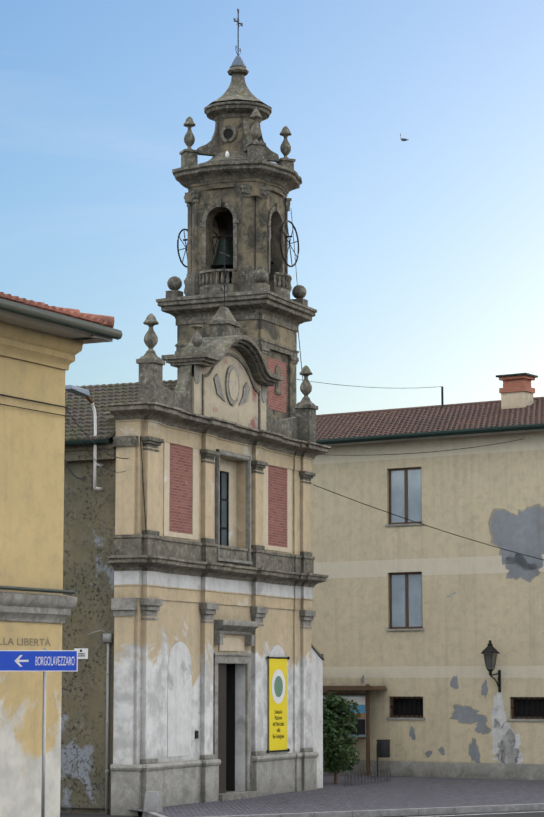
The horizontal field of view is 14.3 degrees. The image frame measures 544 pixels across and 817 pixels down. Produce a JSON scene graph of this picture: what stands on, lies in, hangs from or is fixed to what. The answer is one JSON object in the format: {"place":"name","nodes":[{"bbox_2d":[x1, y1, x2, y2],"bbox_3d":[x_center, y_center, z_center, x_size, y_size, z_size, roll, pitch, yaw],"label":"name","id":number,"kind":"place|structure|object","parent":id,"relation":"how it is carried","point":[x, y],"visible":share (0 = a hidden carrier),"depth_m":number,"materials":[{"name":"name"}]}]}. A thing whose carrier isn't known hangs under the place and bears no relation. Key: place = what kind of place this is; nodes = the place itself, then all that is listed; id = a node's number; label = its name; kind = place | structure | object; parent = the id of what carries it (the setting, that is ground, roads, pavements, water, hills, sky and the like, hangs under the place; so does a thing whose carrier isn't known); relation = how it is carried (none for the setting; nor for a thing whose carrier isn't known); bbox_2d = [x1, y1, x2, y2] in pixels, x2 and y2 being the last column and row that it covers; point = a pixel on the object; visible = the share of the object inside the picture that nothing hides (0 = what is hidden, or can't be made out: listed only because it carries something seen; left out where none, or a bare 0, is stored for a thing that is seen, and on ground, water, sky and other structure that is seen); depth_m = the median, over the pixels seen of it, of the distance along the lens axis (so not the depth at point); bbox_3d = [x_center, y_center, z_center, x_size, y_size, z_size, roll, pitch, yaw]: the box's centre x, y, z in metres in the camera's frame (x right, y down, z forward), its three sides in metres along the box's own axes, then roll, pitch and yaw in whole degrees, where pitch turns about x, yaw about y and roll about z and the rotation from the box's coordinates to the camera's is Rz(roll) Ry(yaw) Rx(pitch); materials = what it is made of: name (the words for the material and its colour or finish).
{"place":"outdoors","nodes":[
{"label":"outdoors","id":0,"kind":"place"},
{"bbox_2d":[0,355,64,816],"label":"building walls","id":1,"kind":"structure","parent":0,"point":[32,444],"depth_m":36.00,"materials":[{"name":"yellow paint"}]},
{"bbox_2d":[0,637,50,645],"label":"wall lettering","id":2,"kind":"object","parent":1,"relation":"attached to","point":[26,641],"visible":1,"depth_m":35.79,"materials":[{"name":"grey paint"}]},
{"bbox_2d":[0,591,76,622],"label":"stone mouldings","id":3,"kind":"object","parent":1,"relation":"attached to","point":[34,607],"visible":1,"depth_m":35.88,"materials":[{"name":"grey stone"}]},
{"bbox_2d":[0,321,82,370],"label":"cornice","id":4,"kind":"structure","parent":1,"relation":"attached to","point":[35,346],"depth_m":36.35,"materials":[{"name":"yellow paint"}]},
{"bbox_2d":[0,309,112,343],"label":"building eave slab","id":5,"kind":"structure","parent":4,"relation":"on","point":[84,337],"depth_m":36.08,"materials":[{"name":"grey concrete"}]},
{"bbox_2d":[0,292,113,327],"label":"building roof tiles","id":6,"kind":"object","parent":5,"relation":"on","point":[105,320],"visible":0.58,"depth_m":36.35,"materials":[{"name":"red tile"}]},
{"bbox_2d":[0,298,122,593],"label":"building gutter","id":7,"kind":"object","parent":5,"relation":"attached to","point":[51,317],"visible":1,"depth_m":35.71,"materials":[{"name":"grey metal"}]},
{"bbox_2d":[0,211,543,559],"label":"overhead wires","id":8,"kind":"object","parent":1,"relation":"attached to","point":[68,467],"visible":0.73,"depth_m":54.05,"materials":[{"name":"black"}]},
{"bbox_2d":[41,648,46,816],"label":"sign pole","id":9,"kind":"object","parent":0,"point":[43,749],"visible":1,"depth_m":33.70,"materials":[{"name":"grey metal"}]},
{"bbox_2d":[0,651,76,670],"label":"blue sign board","id":10,"kind":"object","parent":9,"relation":"attached to","point":[7,660],"visible":0.89,"depth_m":33.83,"materials":[{"name":"blue metal"}]},
{"bbox_2d":[35,656,74,664],"bbox_3d":[-3.381,3.935,33.828,0.608,0.140,0.005,0,-7,-1],"label":"sign text","id":11,"kind":"object","parent":10,"relation":"attached to","point":[58,660],"visible":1,"depth_m":33.83},
{"bbox_2d":[0,650,77,671],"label":"sign board border","id":12,"kind":"object","parent":9,"relation":"attached to","point":[17,660],"visible":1,"depth_m":33.83,"materials":[{"name":"white metal"}]},
{"bbox_2d":[74,648,87,658],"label":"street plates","id":13,"kind":"object","parent":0,"point":[85,650],"visible":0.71,"depth_m":54.08,"materials":[{"name":"white metal"}]},
{"bbox_2d":[134,598,292,763],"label":"facade wall","id":14,"kind":"structure","parent":0,"point":[181,621],"depth_m":56.19,"materials":[{"name":"beige paint"}]},
{"bbox_2d":[269,658,286,750],"bbox_3d":[0.172,8.278,60.756,0.010,2.540,1.220,-3,-8,24],"label":"banner","id":15,"kind":"object","parent":14,"relation":"attached to","point":[275,743],"visible":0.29,"depth_m":60.67,"materials":[{"name":"yellow fabric"}]},
{"bbox_2d":[272,669,284,703],"bbox_3d":[0.182,7.792,60.813,0.001,0.960,0.960,-3,-8,24],"label":"banner emblem","id":16,"kind":"object","parent":15,"relation":"attached to","point":[278,700],"visible":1,"depth_m":60.80,"materials":[{"name":"white"}]},
{"bbox_2d":[274,676,282,696],"bbox_3d":[0.185,7.791,60.811,0.001,0.600,0.600,-3,-8,24],"label":"banner emblem","id":17,"kind":"object","parent":15,"relation":"attached to","point":[278,686],"visible":1,"depth_m":60.81,"materials":[{"name":"green fabric"}]},
{"bbox_2d":[273,711,283,738],"bbox_3d":[0.178,8.834,60.682,0.004,0.837,0.788,-3,-8,24],"label":"banner text","id":18,"kind":"object","parent":15,"relation":"attached to","point":[278,729],"visible":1,"depth_m":60.70},
{"bbox_2d":[110,751,318,815],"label":"stone base","id":19,"kind":"object","parent":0,"point":[184,782],"visible":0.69,"depth_m":55.62,"materials":[{"name":"grey stone"}]},
{"bbox_2d":[136,436,292,554],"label":"facade wall","id":20,"kind":"structure","parent":0,"point":[241,503],"depth_m":59.49,"materials":[{"name":"beige paint"}]},
{"bbox_2d":[163,442,291,650],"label":"wall panel surrounds","id":21,"kind":"object","parent":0,"point":[233,644],"visible":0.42,"depth_m":56.96,"materials":[{"name":"beige paint"}]},
{"bbox_2d":[169,443,286,547],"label":"brick panels","id":22,"kind":"object","parent":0,"point":[180,506],"visible":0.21,"depth_m":56.44,"materials":[{"name":"red brick"}]},
{"bbox_2d":[156,65,316,416],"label":"tower","id":23,"kind":"structure","parent":0,"point":[257,296],"depth_m":65.66,"materials":[{"name":"grey stone"}]},
{"bbox_2d":[177,319,296,419],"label":"tower wall","id":24,"kind":"structure","parent":23,"relation":"attached to","point":[265,330],"depth_m":65.61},
{"bbox_2d":[185,178,289,294],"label":"belfry walls","id":25,"kind":"structure","parent":23,"relation":"on","point":[252,214],"depth_m":65.83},
{"bbox_2d":[227,209,232,283],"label":"wall","id":26,"kind":"structure","parent":25,"relation":"in","point":[229,223],"depth_m":66.64,"materials":[{"name":"grey stone"}]},
{"bbox_2d":[177,220,298,267],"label":"bell wheels","id":27,"kind":"object","parent":25,"relation":"attached to","point":[219,237],"visible":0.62,"depth_m":66.53,"materials":[{"name":"black metal"}]},
{"bbox_2d":[211,239,273,268],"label":"bronze bells","id":28,"kind":"object","parent":27,"relation":"on","point":[218,262],"visible":0.46,"depth_m":65.90,"materials":[{"name":"green"}]},
{"bbox_2d":[231,56,244,65],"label":"spire cap","id":29,"kind":"object","parent":23,"relation":"on","point":[237,60],"visible":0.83,"depth_m":67.32,"materials":[{"name":"grey metal"}]},
{"bbox_2d":[234,9,242,55],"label":"iron cross","id":30,"kind":"object","parent":29,"relation":"on","point":[241,24],"visible":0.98,"depth_m":67.58,"materials":[{"name":"grey metal"}]},
{"bbox_2d":[219,118,258,152],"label":"tower lantern","id":31,"kind":"object","parent":23,"relation":"on","point":[236,143],"visible":0.33,"depth_m":66.57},
{"bbox_2d":[224,129,259,140],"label":"round window","id":32,"kind":"structure","parent":23,"relation":"attached to","point":[228,133],"depth_m":66.56,"materials":[{"name":"black"}]},
{"bbox_2d":[60,810,543,816],"bbox_3d":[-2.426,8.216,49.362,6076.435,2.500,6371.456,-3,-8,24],"label":"asphalt ground","id":33,"kind":"structure","parent":0,"point":[533,813],"depth_m":52.89,"materials":[{"name":"grey asphalt"}]},
{"bbox_2d":[60,434,115,814],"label":"nave walls","id":34,"kind":"structure","parent":33,"relation":"on","point":[88,539],"depth_m":54.09,"materials":[{"name":"stone"}]},
{"bbox_2d":[64,444,115,461],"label":"nave eave cornice","id":35,"kind":"structure","parent":34,"relation":"on","point":[76,453],"depth_m":54.40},
{"bbox_2d":[65,437,108,445],"bbox_3d":[-15.654,1.437,59.009,25.330,0.170,0.170,-3,-8,24],"label":"gutter","id":36,"kind":"object","parent":35,"relation":"attached to","point":[86,442],"visible":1,"depth_m":54.05,"materials":[{"name":"metal"}]},
{"bbox_2d":[91,403,103,490],"bbox_3d":[-4.433,0.839,54.118,0.080,2.346,0.938,-3,-8,24],"label":"street lamp pole","id":37,"kind":"object","parent":34,"relation":"attached to","point":[95,463],"visible":0.83,"depth_m":54.12,"materials":[{"name":"grey metal"}]},
{"bbox_2d":[85,396,92,403],"bbox_3d":[-4.566,-0.262,53.956,0.090,0.251,0.389,-3,-8,24],"label":"rusty lamp joint","id":38,"kind":"object","parent":37,"relation":"attached to","point":[89,399],"visible":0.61,"depth_m":53.96,"materials":[{"name":"metal"}]},
{"bbox_2d":[65,385,89,396],"bbox_3d":[-4.810,-0.435,53.426,0.300,0.160,0.950,-3,-8,24],"label":"street lamp","id":39,"kind":"object","parent":38,"relation":"attached to","point":[80,391],"visible":0.86,"depth_m":53.35,"materials":[{"name":"grey metal"}]},
{"bbox_2d":[87,630,112,814],"bbox_3d":[-4.271,7.722,53.495,0.650,4.511,0.229,2,-7,-14],"label":"downspout","id":40,"kind":"object","parent":34,"relation":"attached to","point":[107,638],"visible":1,"depth_m":53.55,"materials":[{"name":"grey metal"}]},
{"bbox_2d":[65,380,176,440],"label":"nave roof tiles","id":41,"kind":"object","parent":34,"relation":"on","point":[80,410],"visible":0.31,"depth_m":57.85,"materials":[{"name":"tile"}]},
{"bbox_2d":[111,365,315,800],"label":"molding","id":42,"kind":"structure","parent":33,"relation":"on","point":[128,606],"depth_m":58.20,"materials":[{"name":"grey stone"}]},
{"bbox_2d":[195,731,198,738],"bbox_3d":[-1.946,8.424,56.062,0.040,0.200,0.140,-3,-8,24],"label":"intercom box","id":43,"kind":"object","parent":42,"relation":"attached to","point":[196,734],"visible":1,"depth_m":56.02,"materials":[{"name":"black plastic"}]},
{"bbox_2d":[113,606,311,764],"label":"pilasters","id":44,"kind":"object","parent":42,"relation":"attached to","point":[124,674],"visible":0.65,"depth_m":54.27,"materials":[{"name":"paint"}]},
{"bbox_2d":[115,443,310,554],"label":"facade pilasters","id":45,"kind":"object","parent":42,"relation":"attached to","point":[125,509],"visible":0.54,"depth_m":54.88,"materials":[{"name":"yellow paint"}]},
{"bbox_2d":[114,570,312,790],"bbox_3d":[-1.319,7.437,58.233,0.830,5.660,10.880,-3,-8,24],"label":"white plaster","id":46,"kind":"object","parent":42,"relation":"attached to","point":[179,714],"depth_m":55.82,"materials":[{"name":"white paint"}]},
{"bbox_2d":[114,584,313,610],"bbox_3d":[-1.315,5.135,58.520,0.840,0.340,10.900,-3,-8,24],"label":"frieze band","id":47,"kind":"object","parent":42,"relation":"attached to","point":[179,594],"visible":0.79,"depth_m":56.85,"materials":[{"name":"paint"}]},
{"bbox_2d":[115,419,313,471],"bbox_3d":[-1.310,1.106,59.025,0.850,0.420,10.920,-3,-8,24],"label":"frieze","id":48,"kind":"object","parent":42,"relation":"attached to","point":[165,432],"visible":0.79,"depth_m":57.19,"materials":[{"name":"yellow paint"}]},
{"bbox_2d":[99,401,330,586],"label":"facade cornices","id":49,"kind":"object","parent":42,"relation":"attached to","point":[140,552],"visible":0.94,"depth_m":56.81,"materials":[{"name":"grey stone"}]},
{"bbox_2d":[113,306,317,555],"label":"facade stone mouldings","id":50,"kind":"object","parent":42,"relation":"attached to","point":[212,349],"visible":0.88,"depth_m":58.18,"materials":[{"name":"grey stone"}]},
{"bbox_2d":[218,663,225,792],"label":"door leaves","id":51,"kind":"object","parent":42,"relation":"attached to","point":[222,720],"visible":0.54,"depth_m":57.75,"materials":[{"name":"brown wood"}]},
{"bbox_2d":[180,346,265,429],"bbox_3d":[-1.301,-0.586,59.234,0.430,2.230,4.640,-3,-8,24],"label":"gable tympanum","id":52,"kind":"object","parent":42,"relation":"on","point":[217,406],"visible":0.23,"depth_m":58.93,"materials":[{"name":"paint"}]},
{"bbox_2d":[219,238,229,306],"bbox_3d":[-1.306,-3.671,59.624,0.036,2.050,0.640,-3,-8,24],"label":"gable iron cross","id":53,"kind":"object","parent":42,"relation":"attached to","point":[224,271],"visible":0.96,"depth_m":59.62,"materials":[{"name":"black metal"}]},
{"bbox_2d":[220,458,236,546],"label":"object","id":54,"kind":"structure","parent":42,"relation":"attached to","point":[229,466],"depth_m":59.45,"materials":[{"name":"beige paint"}]},
{"bbox_2d":[222,472,226,545],"bbox_3d":[-1.411,2.848,58.851,0.010,2.320,0.900,-3,-8,24],"label":"window glass","id":55,"kind":"object","parent":54,"relation":"attached to","point":[224,507],"visible":0.14,"depth_m":59.12,"materials":[{"name":"grey glass"}]},
{"bbox_2d":[220,471,228,545],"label":"window bars","id":56,"kind":"object","parent":54,"relation":"attached to","point":[227,500],"depth_m":58.97,"materials":[{"name":"black metal"}]},
{"bbox_2d":[226,664,234,791],"bbox_3d":[-1.479,8.557,58.164,0.460,3.420,1.860,-3,-8,24],"label":"door","id":57,"kind":"structure","parent":42,"relation":"attached to","point":[230,727],"depth_m":59.00,"materials":[{"name":"black wood"}]},
{"bbox_2d":[228,370,237,399],"bbox_3d":[-1.050,-0.635,59.127,0.020,0.840,0.600,-3,-8,24],"label":"oval medallion","id":58,"kind":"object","parent":42,"relation":"attached to","point":[233,385],"depth_m":59.10,"materials":[{"name":"paint"}]},
{"bbox_2d":[267,656,289,752],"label":"banner rods","id":59,"kind":"object","parent":42,"relation":"attached to","point":[288,749],"visible":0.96,"depth_m":60.74,"materials":[{"name":"black metal"}]},
{"bbox_2d":[311,647,322,788],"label":"church side wall","id":60,"kind":"structure","parent":33,"relation":"on","point":[317,696],"depth_m":63.45,"materials":[{"name":"white paint"}]},
{"bbox_2d":[311,643,323,660],"bbox_3d":[1.181,7.140,63.685,0.360,0.510,1.050,-3,-8,24],"label":"stub wall cap","id":61,"kind":"object","parent":60,"relation":"on","point":[321,656],"visible":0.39,"depth_m":63.67,"materials":[{"name":"grey stone"}]},
{"bbox_2d":[142,791,543,816],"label":"kerb stone","id":62,"kind":"object","parent":33,"relation":"on","point":[153,802],"visible":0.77,"depth_m":52.44,"materials":[{"name":"grey stone"}]},
{"bbox_2d":[311,450,543,764],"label":"building walls","id":63,"kind":"structure","parent":33,"relation":"on","point":[467,618],"depth_m":71.21,"materials":[{"name":"beige paint"}]},
{"bbox_2d":[313,431,543,677],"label":"wall bands","id":64,"kind":"object","parent":63,"relation":"attached to","point":[431,566],"visible":0.48,"depth_m":71.59,"materials":[{"name":"paint"}]},
{"bbox_2d":[316,397,543,439],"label":"building roof tiles","id":65,"kind":"object","parent":63,"relation":"on","point":[482,414],"visible":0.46,"depth_m":74.59,"materials":[{"name":"brown tile"}]},
{"bbox_2d":[501,391,532,408],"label":"chimney base","id":66,"kind":"object","parent":65,"relation":"on","point":[521,399],"visible":0.36,"depth_m":74.12,"materials":[{"name":"beige paint"}]},
{"bbox_2d":[499,375,534,392],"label":"chimney top","id":67,"kind":"object","parent":66,"relation":"on","point":[519,383],"visible":0.93,"depth_m":74.19,"materials":[{"name":"red brick"}]},
{"bbox_2d":[323,523,543,779],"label":"stone building plinth","id":68,"kind":"object","parent":63,"relation":"attached to","point":[472,770],"visible":0.25,"depth_m":70.28,"materials":[{"name":"grey stone"}]},
{"bbox_2d":[324,429,543,445],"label":"roof eave","id":69,"kind":"object","parent":63,"relation":"attached to","point":[449,436],"visible":0.25,"depth_m":71.44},
{"bbox_2d":[316,423,543,444],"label":"roof gutter","id":70,"kind":"object","parent":69,"relation":"attached to","point":[434,433],"visible":0.38,"depth_m":71.17,"materials":[{"name":"metal"}]},
{"bbox_2d":[361,506,543,763],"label":"exposed plaster patches","id":71,"kind":"object","parent":63,"relation":"on","point":[522,533],"depth_m":69.62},
{"bbox_2d":[389,467,543,718],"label":"window frames","id":72,"kind":"structure","parent":63,"relation":"in","point":[406,583],"depth_m":72.03,"materials":[{"name":"grey metal"}]},
{"bbox_2d":[441,373,537,407],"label":"chimney slab","id":73,"kind":"structure","parent":63,"relation":"on","point":[497,376],"depth_m":74.32,"materials":[{"name":"grey concrete"}]},
{"bbox_2d":[449,504,543,762],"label":"peeling plaster patches","id":74,"kind":"object","parent":63,"relation":"attached to","point":[492,537],"visible":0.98,"depth_m":69.97,"materials":[{"name":"beige paint"}]},
{"bbox_2d":[421,811,543,816],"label":"road line","id":75,"kind":"object","parent":33,"relation":"on","point":[476,814],"depth_m":53.22,"materials":[{"name":"white paint"}]},
{"bbox_2d":[68,774,543,816],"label":"paved ground","id":76,"kind":"structure","parent":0,"point":[397,792],"depth_m":58.27,"materials":[{"name":"grey stone"}]},
{"bbox_2d":[323,693,361,783],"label":"bush","id":77,"kind":"object","parent":76,"relation":"on","point":[335,706],"depth_m":65.78,"materials":[{"name":"green plant"}]},
{"bbox_2d":[323,684,386,775],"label":"wooden noticeboard","id":78,"kind":"object","parent":76,"relation":"on","point":[367,687],"visible":0.52,"depth_m":71.64,"materials":[{"name":"brown wood"}]},
{"bbox_2d":[323,695,365,736],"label":"noticeboard panel","id":79,"kind":"object","parent":78,"relation":"attached to","point":[360,726],"depth_m":71.80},
{"bbox_2d":[325,697,364,704],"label":"poster","id":80,"kind":"object","parent":78,"relation":"attached to","point":[360,700],"visible":0.21,"depth_m":71.94,"materials":[{"name":"white paper"}]},
{"bbox_2d":[355,713,364,718],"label":"poster","id":81,"kind":"object","parent":78,"relation":"attached to","point":[362,715],"visible":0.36,"depth_m":71.79,"materials":[{"name":"paper"}]},
{"bbox_2d":[344,768,390,786],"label":"hoop fence wire","id":82,"kind":"object","parent":76,"relation":"on","point":[374,777],"visible":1,"depth_m":66.09,"materials":[{"name":"grey metal"}]},
{"bbox_2d":[376,739,389,776],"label":"litter bin","id":83,"kind":"object","parent":76,"relation":"on","point":[382,747],"visible":1,"depth_m":70.88,"materials":[{"name":"black metal"}]},
{"bbox_2d":[390,469,543,718],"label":"window","id":84,"kind":"structure","parent":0,"point":[414,580],"depth_m":72.05,"materials":[{"name":"grey glass"}]},
{"bbox_2d":[481,640,500,691],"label":"wall lantern","id":85,"kind":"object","parent":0,"point":[490,649],"depth_m":69.12,"materials":[{"name":"black metal"}]}
]}

